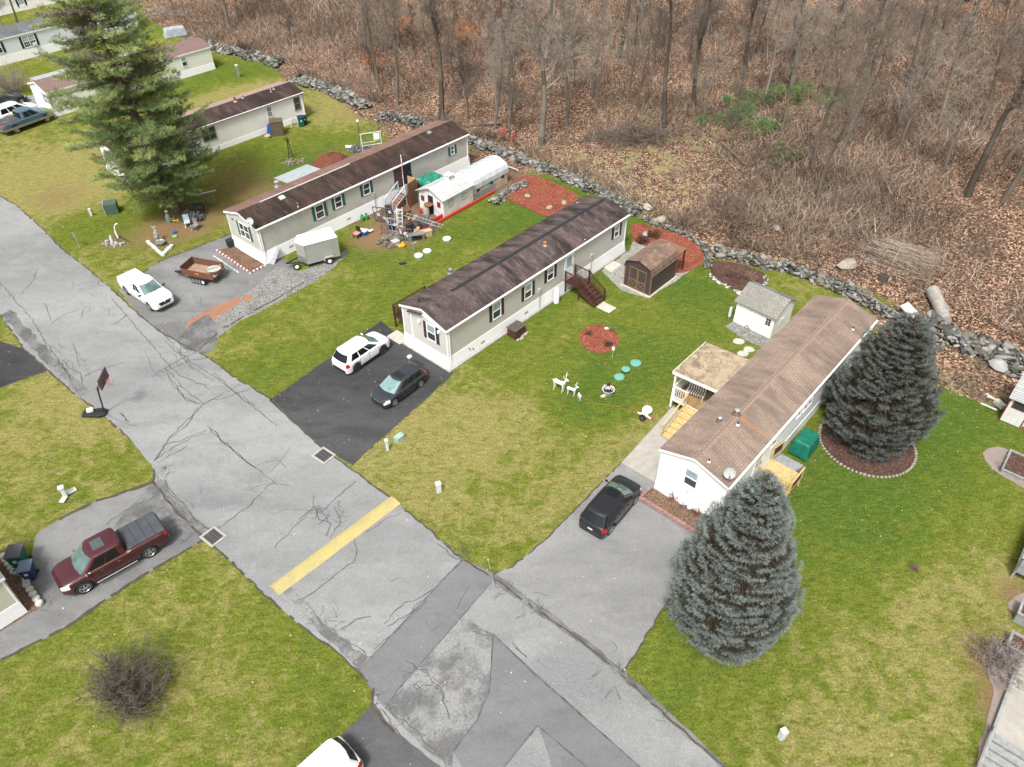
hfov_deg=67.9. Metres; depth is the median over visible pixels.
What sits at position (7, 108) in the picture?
parked car
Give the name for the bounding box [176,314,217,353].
road patch
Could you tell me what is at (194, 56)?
mobile home
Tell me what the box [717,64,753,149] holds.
bare tree
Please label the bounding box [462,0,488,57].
bare tree
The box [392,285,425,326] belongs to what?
back deck
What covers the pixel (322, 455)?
storm drain
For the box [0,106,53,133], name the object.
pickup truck
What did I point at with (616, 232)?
window
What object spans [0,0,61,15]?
mobile home
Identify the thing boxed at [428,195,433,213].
doorway
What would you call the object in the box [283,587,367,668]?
road patch
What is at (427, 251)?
septic lid
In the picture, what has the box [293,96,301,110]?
window
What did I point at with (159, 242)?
rock fountain
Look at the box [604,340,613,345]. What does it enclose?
bare shrub
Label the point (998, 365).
boulder
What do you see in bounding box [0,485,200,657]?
driveway
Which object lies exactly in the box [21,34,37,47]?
window
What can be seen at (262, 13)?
bare tree
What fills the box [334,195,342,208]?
window
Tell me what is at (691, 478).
window
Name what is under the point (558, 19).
bare tree
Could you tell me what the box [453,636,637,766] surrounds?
road patch
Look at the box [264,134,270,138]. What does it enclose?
basin
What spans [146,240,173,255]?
edging stones
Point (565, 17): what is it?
bare tree
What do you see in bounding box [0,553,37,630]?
mulch bed
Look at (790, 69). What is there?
bare tree
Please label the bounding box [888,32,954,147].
bare tree
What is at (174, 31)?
covered vehicle
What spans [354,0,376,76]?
bare tree
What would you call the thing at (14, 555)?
wheelie bin
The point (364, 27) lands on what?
bare tree
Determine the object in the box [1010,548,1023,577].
side deck
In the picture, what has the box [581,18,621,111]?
bare tree
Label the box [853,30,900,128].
bare tree
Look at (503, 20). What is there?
bare tree
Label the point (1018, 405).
window
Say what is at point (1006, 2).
bare tree
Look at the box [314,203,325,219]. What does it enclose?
window
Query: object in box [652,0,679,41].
bare tree
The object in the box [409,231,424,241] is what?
table
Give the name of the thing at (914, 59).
bare tree
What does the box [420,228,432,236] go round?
wooden box
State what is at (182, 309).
driveway
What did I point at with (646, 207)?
boulder
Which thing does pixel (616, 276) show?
gravel pad
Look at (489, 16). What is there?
bare tree
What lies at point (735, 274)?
bare shrub
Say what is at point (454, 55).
bare tree
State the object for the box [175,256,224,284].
dump trailer
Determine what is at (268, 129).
blue sheet
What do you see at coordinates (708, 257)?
stone wall
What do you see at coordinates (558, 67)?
bare tree
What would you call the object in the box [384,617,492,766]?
road patch
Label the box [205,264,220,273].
wheelbarrow
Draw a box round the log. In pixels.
[926,285,951,323]
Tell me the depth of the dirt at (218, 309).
57.49 m
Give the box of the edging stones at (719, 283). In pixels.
[708,273,768,294]
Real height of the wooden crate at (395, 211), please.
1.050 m
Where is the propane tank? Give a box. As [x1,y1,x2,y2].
[553,287,559,303]
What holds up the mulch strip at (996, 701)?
on the ground
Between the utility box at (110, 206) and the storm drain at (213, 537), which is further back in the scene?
the utility box at (110, 206)
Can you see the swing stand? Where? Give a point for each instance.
(376, 135)
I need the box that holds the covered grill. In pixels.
[788,428,819,460]
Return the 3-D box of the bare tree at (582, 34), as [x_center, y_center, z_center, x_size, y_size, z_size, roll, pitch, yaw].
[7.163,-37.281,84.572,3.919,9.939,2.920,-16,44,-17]
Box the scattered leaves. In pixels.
[1,151,1017,766]
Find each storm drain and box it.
[200,526,226,546]
[311,446,335,463]
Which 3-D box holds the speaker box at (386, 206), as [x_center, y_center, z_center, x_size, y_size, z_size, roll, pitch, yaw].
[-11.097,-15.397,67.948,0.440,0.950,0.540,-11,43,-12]
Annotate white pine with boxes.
[30,0,221,213]
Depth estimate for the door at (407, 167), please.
69.72 m
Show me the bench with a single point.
(697, 391)
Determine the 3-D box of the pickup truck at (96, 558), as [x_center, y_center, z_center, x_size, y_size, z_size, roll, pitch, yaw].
[-21.012,8.765,39.818,5.565,1.930,2.284,-30,49,-29]
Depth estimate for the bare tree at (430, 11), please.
79.57 m
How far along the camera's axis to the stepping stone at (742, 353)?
53.35 m
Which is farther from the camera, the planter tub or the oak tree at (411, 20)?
the oak tree at (411, 20)
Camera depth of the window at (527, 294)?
55.32 m
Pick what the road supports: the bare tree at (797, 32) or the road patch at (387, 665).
the road patch at (387, 665)
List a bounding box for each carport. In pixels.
[29,68,72,80]
[274,164,319,182]
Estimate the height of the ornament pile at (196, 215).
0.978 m
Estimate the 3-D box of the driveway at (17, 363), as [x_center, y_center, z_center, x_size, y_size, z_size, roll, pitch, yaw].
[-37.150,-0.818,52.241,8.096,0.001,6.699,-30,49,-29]
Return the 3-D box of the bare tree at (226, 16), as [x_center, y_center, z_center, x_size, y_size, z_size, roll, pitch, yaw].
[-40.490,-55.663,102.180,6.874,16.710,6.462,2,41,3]
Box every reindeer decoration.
[552,372,568,392]
[567,381,578,396]
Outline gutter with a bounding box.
[493,571,724,766]
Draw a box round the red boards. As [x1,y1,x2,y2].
[423,190,494,228]
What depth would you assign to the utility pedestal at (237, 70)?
93.80 m
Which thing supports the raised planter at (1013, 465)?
on the gravel strip at (994, 457)
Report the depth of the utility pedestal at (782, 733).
33.02 m
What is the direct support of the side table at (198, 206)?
on the ground
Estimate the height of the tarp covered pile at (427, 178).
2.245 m
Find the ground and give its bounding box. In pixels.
[0,0,1023,766]
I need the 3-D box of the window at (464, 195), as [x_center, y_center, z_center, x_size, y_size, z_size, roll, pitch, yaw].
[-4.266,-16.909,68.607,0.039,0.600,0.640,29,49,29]
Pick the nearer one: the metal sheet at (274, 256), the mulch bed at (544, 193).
the metal sheet at (274, 256)
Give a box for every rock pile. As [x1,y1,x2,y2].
[102,239,124,247]
[281,157,304,165]
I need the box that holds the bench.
[685,381,705,402]
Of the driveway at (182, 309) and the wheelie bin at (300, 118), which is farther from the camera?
the wheelie bin at (300, 118)
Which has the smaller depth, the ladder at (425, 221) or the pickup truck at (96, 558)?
the pickup truck at (96, 558)
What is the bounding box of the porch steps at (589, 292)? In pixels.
[564,264,605,307]
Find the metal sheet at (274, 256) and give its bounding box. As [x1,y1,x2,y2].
[269,247,280,264]
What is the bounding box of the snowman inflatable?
[637,405,653,420]
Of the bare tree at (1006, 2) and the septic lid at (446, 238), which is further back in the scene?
the bare tree at (1006, 2)
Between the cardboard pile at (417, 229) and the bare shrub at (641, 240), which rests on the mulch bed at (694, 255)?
the bare shrub at (641, 240)
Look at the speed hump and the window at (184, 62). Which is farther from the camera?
the window at (184, 62)
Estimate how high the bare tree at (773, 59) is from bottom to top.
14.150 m
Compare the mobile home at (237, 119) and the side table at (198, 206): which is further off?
the mobile home at (237, 119)
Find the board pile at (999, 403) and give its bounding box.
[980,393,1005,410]
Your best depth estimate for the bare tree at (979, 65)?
65.64 m
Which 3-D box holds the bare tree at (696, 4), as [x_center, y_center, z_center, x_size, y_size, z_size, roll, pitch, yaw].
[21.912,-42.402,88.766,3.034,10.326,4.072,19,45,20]
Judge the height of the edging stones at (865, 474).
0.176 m
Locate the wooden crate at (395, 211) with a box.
[393,208,401,222]
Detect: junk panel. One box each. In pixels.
[372,206,393,221]
[385,217,403,232]
[398,227,412,241]
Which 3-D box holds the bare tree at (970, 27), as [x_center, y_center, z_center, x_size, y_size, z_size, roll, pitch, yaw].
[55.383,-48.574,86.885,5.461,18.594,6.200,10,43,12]
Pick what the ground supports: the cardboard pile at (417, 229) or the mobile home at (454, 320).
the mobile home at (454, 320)
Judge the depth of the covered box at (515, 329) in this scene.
54.62 m
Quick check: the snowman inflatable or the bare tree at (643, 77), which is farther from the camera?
the bare tree at (643, 77)
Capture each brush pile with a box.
[137,0,194,19]
[546,117,725,152]
[840,229,966,291]
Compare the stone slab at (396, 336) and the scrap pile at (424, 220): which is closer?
the stone slab at (396, 336)
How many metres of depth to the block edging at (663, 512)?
42.65 m
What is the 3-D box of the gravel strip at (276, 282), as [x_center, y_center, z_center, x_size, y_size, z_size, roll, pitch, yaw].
[-19.097,-7.305,59.510,4.133,0.001,15.873,26,48,27]
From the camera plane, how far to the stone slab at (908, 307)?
56.60 m
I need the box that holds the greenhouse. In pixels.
[458,155,508,200]
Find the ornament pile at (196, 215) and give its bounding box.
[181,205,205,220]
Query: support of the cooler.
on the ground
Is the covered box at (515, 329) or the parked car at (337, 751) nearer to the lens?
the parked car at (337, 751)
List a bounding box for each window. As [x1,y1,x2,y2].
[17,0,25,7]
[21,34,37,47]
[42,93,50,105]
[180,56,187,66]
[201,125,217,142]
[238,221,250,240]
[266,106,272,117]
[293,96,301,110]
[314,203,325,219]
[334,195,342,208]
[362,182,370,195]
[426,322,436,343]
[449,199,453,206]
[450,145,454,154]
[462,192,466,199]
[492,299,501,320]
[524,282,531,300]
[547,265,554,281]
[614,224,619,238]
[682,467,699,490]
[770,435,778,449]
[796,408,802,419]
[802,394,814,413]
[1013,401,1023,410]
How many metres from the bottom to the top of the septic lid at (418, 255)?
0.215 m
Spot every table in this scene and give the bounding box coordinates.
[189,203,204,214]
[345,145,356,150]
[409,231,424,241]
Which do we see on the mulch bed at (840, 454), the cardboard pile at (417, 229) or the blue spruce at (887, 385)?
the blue spruce at (887, 385)
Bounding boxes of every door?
[393,166,404,188]
[403,162,411,183]
[564,252,573,276]
[628,266,638,288]
[636,270,646,292]
[751,450,765,476]
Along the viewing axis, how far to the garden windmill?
76.29 m
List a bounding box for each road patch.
[1,309,89,396]
[112,480,207,535]
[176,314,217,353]
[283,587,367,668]
[359,559,492,705]
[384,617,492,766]
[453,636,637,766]
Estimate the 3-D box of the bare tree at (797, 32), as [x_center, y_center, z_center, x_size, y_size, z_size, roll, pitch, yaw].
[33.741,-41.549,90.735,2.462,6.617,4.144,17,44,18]
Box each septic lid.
[414,253,422,258]
[423,248,430,253]
[443,236,450,241]
[614,373,624,380]
[621,366,629,373]
[630,359,640,366]
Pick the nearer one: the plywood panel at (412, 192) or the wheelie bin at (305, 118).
the plywood panel at (412, 192)
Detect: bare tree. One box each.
[0,0,8,25]
[9,0,17,22]
[221,0,230,31]
[234,0,240,23]
[258,0,265,21]
[276,0,300,38]
[335,0,381,63]
[350,0,391,91]
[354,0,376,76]
[366,0,411,105]
[371,0,400,55]
[385,0,397,20]
[394,0,399,44]
[411,0,431,67]
[414,0,451,118]
[426,10,453,57]
[436,12,460,101]
[448,22,479,66]
[453,35,481,119]
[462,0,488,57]
[470,0,512,108]
[481,0,530,118]
[485,9,520,129]
[487,0,493,37]
[490,0,518,61]
[494,39,531,138]
[505,0,530,76]
[505,0,600,146]
[522,0,530,47]
[530,0,561,65]
[536,0,584,108]
[547,0,592,126]
[547,30,561,79]
[550,0,562,39]
[562,0,582,49]
[562,0,591,87]
[578,0,623,95]
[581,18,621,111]
[612,0,661,102]
[616,0,630,58]
[625,21,664,113]
[630,0,656,45]
[636,0,705,127]
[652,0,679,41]
[653,2,671,69]
[685,0,727,79]
[685,0,728,107]
[687,0,710,59]
[693,26,734,123]
[706,4,710,37]
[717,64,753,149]
[725,168,761,246]
[740,0,759,69]
[742,0,764,36]
[752,0,776,55]
[757,0,813,101]
[775,11,823,132]
[784,8,809,61]
[786,0,841,96]
[807,28,872,169]
[807,65,873,204]
[811,0,861,85]
[829,0,859,52]
[839,0,917,150]
[841,0,901,114]
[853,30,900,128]
[862,0,915,78]
[864,0,882,36]
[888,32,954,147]
[891,0,955,127]
[905,0,958,106]
[923,0,973,90]
[928,49,998,172]
[933,0,985,128]
[963,23,1023,197]
[965,0,979,37]
[976,0,1023,137]
[990,8,1023,76]
[992,0,1012,31]
[993,86,1023,202]
[1001,131,1023,166]
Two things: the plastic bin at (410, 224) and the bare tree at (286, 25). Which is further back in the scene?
the bare tree at (286, 25)
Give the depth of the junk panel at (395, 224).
65.14 m
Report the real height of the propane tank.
1.360 m
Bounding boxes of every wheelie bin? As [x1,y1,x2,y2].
[3,543,31,567]
[16,558,38,579]
[296,115,303,126]
[303,114,307,123]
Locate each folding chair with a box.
[182,214,190,227]
[190,217,197,231]
[352,225,360,239]
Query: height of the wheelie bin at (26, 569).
1.016 m
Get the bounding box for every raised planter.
[1000,449,1023,482]
[1003,630,1023,659]
[1012,599,1023,626]
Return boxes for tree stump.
[877,273,888,282]
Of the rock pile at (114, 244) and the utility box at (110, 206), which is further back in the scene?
the utility box at (110, 206)
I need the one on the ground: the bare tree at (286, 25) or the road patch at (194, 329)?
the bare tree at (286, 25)
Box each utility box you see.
[102,199,119,214]
[393,432,404,442]
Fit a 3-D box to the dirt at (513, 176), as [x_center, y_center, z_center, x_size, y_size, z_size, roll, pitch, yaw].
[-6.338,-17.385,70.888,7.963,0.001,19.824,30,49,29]
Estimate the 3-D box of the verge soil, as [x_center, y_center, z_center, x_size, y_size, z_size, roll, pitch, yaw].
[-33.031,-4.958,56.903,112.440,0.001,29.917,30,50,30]
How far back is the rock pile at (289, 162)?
76.25 m
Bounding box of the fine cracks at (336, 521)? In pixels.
[22,269,676,738]
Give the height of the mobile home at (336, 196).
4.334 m
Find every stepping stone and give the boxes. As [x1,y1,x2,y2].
[733,338,744,344]
[737,351,748,356]
[744,346,754,351]
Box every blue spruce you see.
[661,468,805,667]
[821,311,947,463]
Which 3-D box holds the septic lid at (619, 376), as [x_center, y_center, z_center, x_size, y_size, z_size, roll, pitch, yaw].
[7.263,-0.459,51.540,0.714,0.115,0.714,0,41,0]
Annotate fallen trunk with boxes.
[464,123,499,125]
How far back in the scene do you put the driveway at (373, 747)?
33.20 m
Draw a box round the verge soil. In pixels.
[0,196,725,766]
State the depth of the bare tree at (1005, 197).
64.09 m
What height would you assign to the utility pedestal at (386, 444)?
0.950 m
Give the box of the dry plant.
[689,508,701,516]
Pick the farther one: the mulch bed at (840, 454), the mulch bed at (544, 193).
the mulch bed at (544, 193)
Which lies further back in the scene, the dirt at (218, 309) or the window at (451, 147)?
the window at (451, 147)
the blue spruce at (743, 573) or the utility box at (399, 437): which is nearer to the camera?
the blue spruce at (743, 573)
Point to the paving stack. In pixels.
(396, 241)
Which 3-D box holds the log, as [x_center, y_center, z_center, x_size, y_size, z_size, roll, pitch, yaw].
[31.899,-5.820,56.887,0.969,0.978,3.950,7,42,8]
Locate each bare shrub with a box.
[0,57,33,93]
[67,618,190,742]
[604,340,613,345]
[636,234,649,244]
[646,228,661,238]
[724,265,745,279]
[744,269,758,281]
[906,563,920,573]
[960,624,1023,694]
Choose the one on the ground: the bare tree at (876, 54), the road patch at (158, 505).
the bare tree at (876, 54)
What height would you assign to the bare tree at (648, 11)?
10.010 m
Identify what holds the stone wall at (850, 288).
on the ground
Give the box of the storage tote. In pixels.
[387,220,395,230]
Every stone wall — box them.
[182,37,285,68]
[288,73,374,108]
[374,110,642,216]
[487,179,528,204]
[642,215,713,268]
[712,244,907,319]
[925,309,1023,378]
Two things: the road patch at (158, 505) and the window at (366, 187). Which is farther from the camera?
the window at (366, 187)
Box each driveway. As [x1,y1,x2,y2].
[0,341,44,386]
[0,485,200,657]
[25,95,36,104]
[118,235,296,339]
[270,321,452,463]
[340,704,439,766]
[496,463,693,668]
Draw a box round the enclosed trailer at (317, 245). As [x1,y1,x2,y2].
[286,227,339,269]
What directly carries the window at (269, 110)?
in the mobile home at (237, 119)
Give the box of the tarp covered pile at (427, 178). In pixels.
[417,172,442,201]
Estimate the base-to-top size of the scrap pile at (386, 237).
0.628 m
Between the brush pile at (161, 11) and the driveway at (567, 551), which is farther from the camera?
the brush pile at (161, 11)
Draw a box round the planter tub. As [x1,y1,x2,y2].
[602,382,614,395]
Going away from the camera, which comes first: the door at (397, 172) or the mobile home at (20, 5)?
the door at (397, 172)
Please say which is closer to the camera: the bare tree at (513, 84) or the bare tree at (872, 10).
the bare tree at (513, 84)
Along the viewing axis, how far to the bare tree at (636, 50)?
78.63 m
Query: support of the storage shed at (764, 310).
on the ground
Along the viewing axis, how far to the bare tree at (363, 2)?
85.28 m
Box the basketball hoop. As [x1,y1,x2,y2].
[81,366,112,417]
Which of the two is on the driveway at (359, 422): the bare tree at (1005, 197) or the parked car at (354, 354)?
the parked car at (354, 354)
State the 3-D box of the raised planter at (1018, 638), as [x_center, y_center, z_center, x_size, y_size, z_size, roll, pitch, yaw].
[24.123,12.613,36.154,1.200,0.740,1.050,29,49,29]
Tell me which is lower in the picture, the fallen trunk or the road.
the road
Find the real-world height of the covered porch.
3.240 m
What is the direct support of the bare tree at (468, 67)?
on the ground
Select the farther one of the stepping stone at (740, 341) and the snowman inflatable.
the stepping stone at (740, 341)
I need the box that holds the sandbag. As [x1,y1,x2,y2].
[86,407,93,412]
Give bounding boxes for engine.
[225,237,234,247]
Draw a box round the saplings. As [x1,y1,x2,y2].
[150,0,1023,307]
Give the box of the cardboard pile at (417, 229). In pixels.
[414,226,426,236]
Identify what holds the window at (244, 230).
in the mobile home at (336, 196)
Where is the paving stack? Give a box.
[390,238,399,244]
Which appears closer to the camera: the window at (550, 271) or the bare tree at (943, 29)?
the window at (550, 271)
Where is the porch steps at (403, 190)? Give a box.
[384,178,418,210]
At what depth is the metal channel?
69.60 m
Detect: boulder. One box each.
[643,203,651,210]
[657,215,665,221]
[837,258,856,270]
[988,358,1007,372]
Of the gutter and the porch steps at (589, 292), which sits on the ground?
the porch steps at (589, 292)
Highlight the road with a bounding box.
[0,197,718,766]
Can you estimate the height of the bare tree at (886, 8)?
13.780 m
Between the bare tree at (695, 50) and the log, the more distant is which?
the bare tree at (695, 50)
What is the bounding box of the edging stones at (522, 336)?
[516,332,527,340]
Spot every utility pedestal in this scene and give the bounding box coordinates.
[57,485,76,502]
[235,64,239,77]
[384,438,388,450]
[435,481,441,493]
[777,726,788,740]
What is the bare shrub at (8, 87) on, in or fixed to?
on the ground
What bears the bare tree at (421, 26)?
on the ground
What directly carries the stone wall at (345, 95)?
on the ground
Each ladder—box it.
[396,207,402,227]
[404,212,444,228]
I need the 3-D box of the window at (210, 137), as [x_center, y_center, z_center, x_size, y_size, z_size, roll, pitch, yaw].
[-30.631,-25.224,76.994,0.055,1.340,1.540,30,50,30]
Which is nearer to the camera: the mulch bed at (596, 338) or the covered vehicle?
the mulch bed at (596, 338)
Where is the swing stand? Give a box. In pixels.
[359,131,381,147]
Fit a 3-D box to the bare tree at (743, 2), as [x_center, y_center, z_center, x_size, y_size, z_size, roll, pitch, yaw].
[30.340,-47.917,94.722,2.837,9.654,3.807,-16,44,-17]
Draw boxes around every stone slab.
[387,330,403,343]
[597,302,615,312]
[900,302,916,318]
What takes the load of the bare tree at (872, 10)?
on the ground
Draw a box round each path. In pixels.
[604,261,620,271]
[621,406,678,481]
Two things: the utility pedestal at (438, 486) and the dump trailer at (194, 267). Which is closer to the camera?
the utility pedestal at (438, 486)
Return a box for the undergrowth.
[148,0,1023,343]
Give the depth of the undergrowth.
78.61 m
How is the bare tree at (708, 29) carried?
on the ground
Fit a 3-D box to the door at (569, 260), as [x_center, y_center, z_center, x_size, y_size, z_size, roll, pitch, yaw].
[4.361,-9.024,58.008,0.080,2.130,1.060,30,50,30]
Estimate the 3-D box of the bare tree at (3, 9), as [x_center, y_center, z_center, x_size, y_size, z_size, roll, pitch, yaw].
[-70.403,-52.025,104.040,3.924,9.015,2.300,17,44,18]
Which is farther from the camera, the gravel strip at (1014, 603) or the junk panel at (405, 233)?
the junk panel at (405, 233)
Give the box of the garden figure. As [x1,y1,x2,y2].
[164,210,174,222]
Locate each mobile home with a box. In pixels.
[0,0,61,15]
[0,0,139,65]
[0,572,27,629]
[27,37,215,116]
[98,82,305,182]
[223,120,469,264]
[399,196,629,372]
[654,295,877,518]
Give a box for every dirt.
[186,297,241,327]
[241,295,252,300]
[349,157,522,239]
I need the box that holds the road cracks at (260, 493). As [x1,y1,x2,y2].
[0,283,638,766]
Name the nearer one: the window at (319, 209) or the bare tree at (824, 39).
the window at (319, 209)
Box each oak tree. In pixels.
[354,46,392,71]
[381,2,432,50]
[421,0,488,83]
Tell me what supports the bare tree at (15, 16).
on the ground
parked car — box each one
[0,92,27,103]
[0,101,37,118]
[297,736,363,766]
[332,331,389,373]
[371,359,426,407]
[579,475,641,538]
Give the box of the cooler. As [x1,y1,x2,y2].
[358,228,367,235]
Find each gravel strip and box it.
[214,250,348,337]
[983,446,1023,487]
[1008,593,1023,612]
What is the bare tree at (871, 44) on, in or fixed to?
on the ground
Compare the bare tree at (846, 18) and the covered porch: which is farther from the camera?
the bare tree at (846, 18)
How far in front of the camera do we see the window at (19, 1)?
115.41 m
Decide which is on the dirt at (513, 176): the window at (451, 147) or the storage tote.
the storage tote
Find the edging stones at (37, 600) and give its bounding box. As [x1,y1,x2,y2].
[0,552,43,606]
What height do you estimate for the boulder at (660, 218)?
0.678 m
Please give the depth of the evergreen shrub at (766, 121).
77.46 m
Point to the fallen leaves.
(636, 102)
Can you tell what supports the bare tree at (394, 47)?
on the ground
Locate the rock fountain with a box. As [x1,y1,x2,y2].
[151,226,164,246]
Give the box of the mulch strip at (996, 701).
[976,663,1012,766]
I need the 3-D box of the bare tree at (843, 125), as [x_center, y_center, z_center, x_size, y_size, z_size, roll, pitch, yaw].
[27.437,-20.443,64.045,4.987,12.894,5.304,-6,42,-7]
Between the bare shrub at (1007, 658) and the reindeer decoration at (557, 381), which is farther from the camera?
the reindeer decoration at (557, 381)
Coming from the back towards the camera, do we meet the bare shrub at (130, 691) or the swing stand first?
the swing stand
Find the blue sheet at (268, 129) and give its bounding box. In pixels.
[267,124,270,133]
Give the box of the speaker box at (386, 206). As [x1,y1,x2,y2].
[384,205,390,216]
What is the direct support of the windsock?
on the ground
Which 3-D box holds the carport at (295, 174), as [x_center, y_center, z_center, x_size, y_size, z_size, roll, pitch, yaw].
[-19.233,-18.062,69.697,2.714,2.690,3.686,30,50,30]
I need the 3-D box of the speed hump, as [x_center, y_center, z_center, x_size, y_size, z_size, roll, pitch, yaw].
[-9.430,8.619,41.330,0.840,0.085,8.157,31,50,31]
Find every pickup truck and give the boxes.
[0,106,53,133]
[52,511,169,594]
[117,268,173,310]
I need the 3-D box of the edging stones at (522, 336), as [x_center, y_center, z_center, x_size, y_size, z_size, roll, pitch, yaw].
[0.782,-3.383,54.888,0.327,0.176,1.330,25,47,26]
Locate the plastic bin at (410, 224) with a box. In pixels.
[405,221,414,232]
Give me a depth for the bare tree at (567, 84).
76.13 m
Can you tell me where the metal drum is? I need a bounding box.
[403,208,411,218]
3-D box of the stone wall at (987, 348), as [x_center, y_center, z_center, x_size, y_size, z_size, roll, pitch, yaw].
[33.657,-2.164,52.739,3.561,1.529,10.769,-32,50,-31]
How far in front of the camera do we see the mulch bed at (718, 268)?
60.77 m
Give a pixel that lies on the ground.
(950, 502)
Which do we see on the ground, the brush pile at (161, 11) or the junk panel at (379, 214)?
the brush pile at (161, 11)
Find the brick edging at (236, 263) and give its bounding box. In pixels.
[217,250,263,272]
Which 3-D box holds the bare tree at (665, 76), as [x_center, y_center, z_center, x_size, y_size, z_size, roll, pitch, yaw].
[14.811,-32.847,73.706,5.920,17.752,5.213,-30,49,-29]
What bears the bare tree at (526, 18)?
on the ground
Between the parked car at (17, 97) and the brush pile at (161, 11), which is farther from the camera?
the brush pile at (161, 11)
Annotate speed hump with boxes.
[270,496,399,594]
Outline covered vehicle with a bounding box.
[163,25,187,38]
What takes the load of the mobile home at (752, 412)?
on the ground
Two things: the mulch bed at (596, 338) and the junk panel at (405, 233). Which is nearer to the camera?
the mulch bed at (596, 338)
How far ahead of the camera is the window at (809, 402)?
46.14 m
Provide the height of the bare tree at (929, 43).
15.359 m
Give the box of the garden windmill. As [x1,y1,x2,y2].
[283,136,293,157]
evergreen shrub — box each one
[696,94,755,128]
[720,76,812,117]
[741,116,788,139]
[760,79,843,110]
[768,140,807,167]
[820,83,847,102]
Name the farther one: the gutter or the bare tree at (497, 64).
the bare tree at (497, 64)
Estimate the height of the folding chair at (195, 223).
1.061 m
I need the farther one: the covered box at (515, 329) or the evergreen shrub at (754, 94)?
the evergreen shrub at (754, 94)
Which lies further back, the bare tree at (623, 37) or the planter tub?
the bare tree at (623, 37)
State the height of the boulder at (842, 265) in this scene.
1.138 m
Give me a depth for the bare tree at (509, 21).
88.09 m
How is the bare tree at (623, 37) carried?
on the ground
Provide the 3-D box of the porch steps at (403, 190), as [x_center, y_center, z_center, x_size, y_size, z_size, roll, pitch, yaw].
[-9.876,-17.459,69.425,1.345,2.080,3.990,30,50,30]
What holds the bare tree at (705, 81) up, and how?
on the ground
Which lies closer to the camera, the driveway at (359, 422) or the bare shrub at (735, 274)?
the driveway at (359, 422)
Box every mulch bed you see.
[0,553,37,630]
[219,246,263,271]
[506,175,578,216]
[579,324,618,352]
[631,223,704,272]
[644,487,717,532]
[710,261,766,290]
[821,416,914,475]
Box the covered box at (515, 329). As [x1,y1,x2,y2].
[506,320,525,339]
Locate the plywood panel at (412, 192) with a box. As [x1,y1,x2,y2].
[407,176,418,207]
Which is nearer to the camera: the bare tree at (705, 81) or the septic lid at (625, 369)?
the septic lid at (625, 369)
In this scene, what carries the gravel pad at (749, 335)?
on the ground
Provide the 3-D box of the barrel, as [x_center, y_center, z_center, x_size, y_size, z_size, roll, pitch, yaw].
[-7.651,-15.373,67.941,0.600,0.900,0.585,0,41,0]
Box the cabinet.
[269,117,284,136]
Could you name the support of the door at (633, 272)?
in the storage shed at (650, 270)
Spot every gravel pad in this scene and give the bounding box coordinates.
[602,241,692,297]
[726,322,770,346]
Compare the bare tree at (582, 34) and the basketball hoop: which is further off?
the bare tree at (582, 34)
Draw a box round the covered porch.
[660,342,748,438]
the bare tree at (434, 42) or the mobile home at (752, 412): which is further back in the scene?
the bare tree at (434, 42)
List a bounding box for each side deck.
[758,440,805,497]
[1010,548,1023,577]
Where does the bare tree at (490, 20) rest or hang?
on the ground
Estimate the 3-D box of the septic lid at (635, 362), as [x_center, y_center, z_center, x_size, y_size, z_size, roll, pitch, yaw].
[8.561,-1.427,52.632,0.756,0.115,0.756,0,41,0]
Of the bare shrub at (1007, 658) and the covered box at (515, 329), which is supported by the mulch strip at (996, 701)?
the bare shrub at (1007, 658)
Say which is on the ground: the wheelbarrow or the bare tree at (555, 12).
the bare tree at (555, 12)
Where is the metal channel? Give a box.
[193,189,215,196]
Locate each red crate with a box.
[499,128,505,135]
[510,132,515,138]
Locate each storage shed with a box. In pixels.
[415,171,474,216]
[620,238,686,297]
[733,281,798,338]
[999,373,1023,429]
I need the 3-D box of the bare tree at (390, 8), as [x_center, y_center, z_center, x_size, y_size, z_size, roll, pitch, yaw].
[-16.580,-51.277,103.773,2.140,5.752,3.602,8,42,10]
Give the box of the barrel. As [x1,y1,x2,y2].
[423,206,429,216]
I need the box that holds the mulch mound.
[312,152,347,168]
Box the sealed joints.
[358,558,639,766]
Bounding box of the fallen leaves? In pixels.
[144,0,1023,286]
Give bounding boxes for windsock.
[728,305,735,319]
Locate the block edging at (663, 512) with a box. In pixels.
[638,487,702,534]
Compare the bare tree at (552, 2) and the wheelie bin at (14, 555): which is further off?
the bare tree at (552, 2)
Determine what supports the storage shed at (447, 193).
on the dirt at (513, 176)
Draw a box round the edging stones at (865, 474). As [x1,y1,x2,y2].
[818,410,917,478]
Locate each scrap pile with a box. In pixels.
[349,143,374,153]
[375,232,407,247]
[413,215,433,228]
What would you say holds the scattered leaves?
on the ground
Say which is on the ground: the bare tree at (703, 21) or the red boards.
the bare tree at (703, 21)
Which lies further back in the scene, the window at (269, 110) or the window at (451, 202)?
the window at (269, 110)

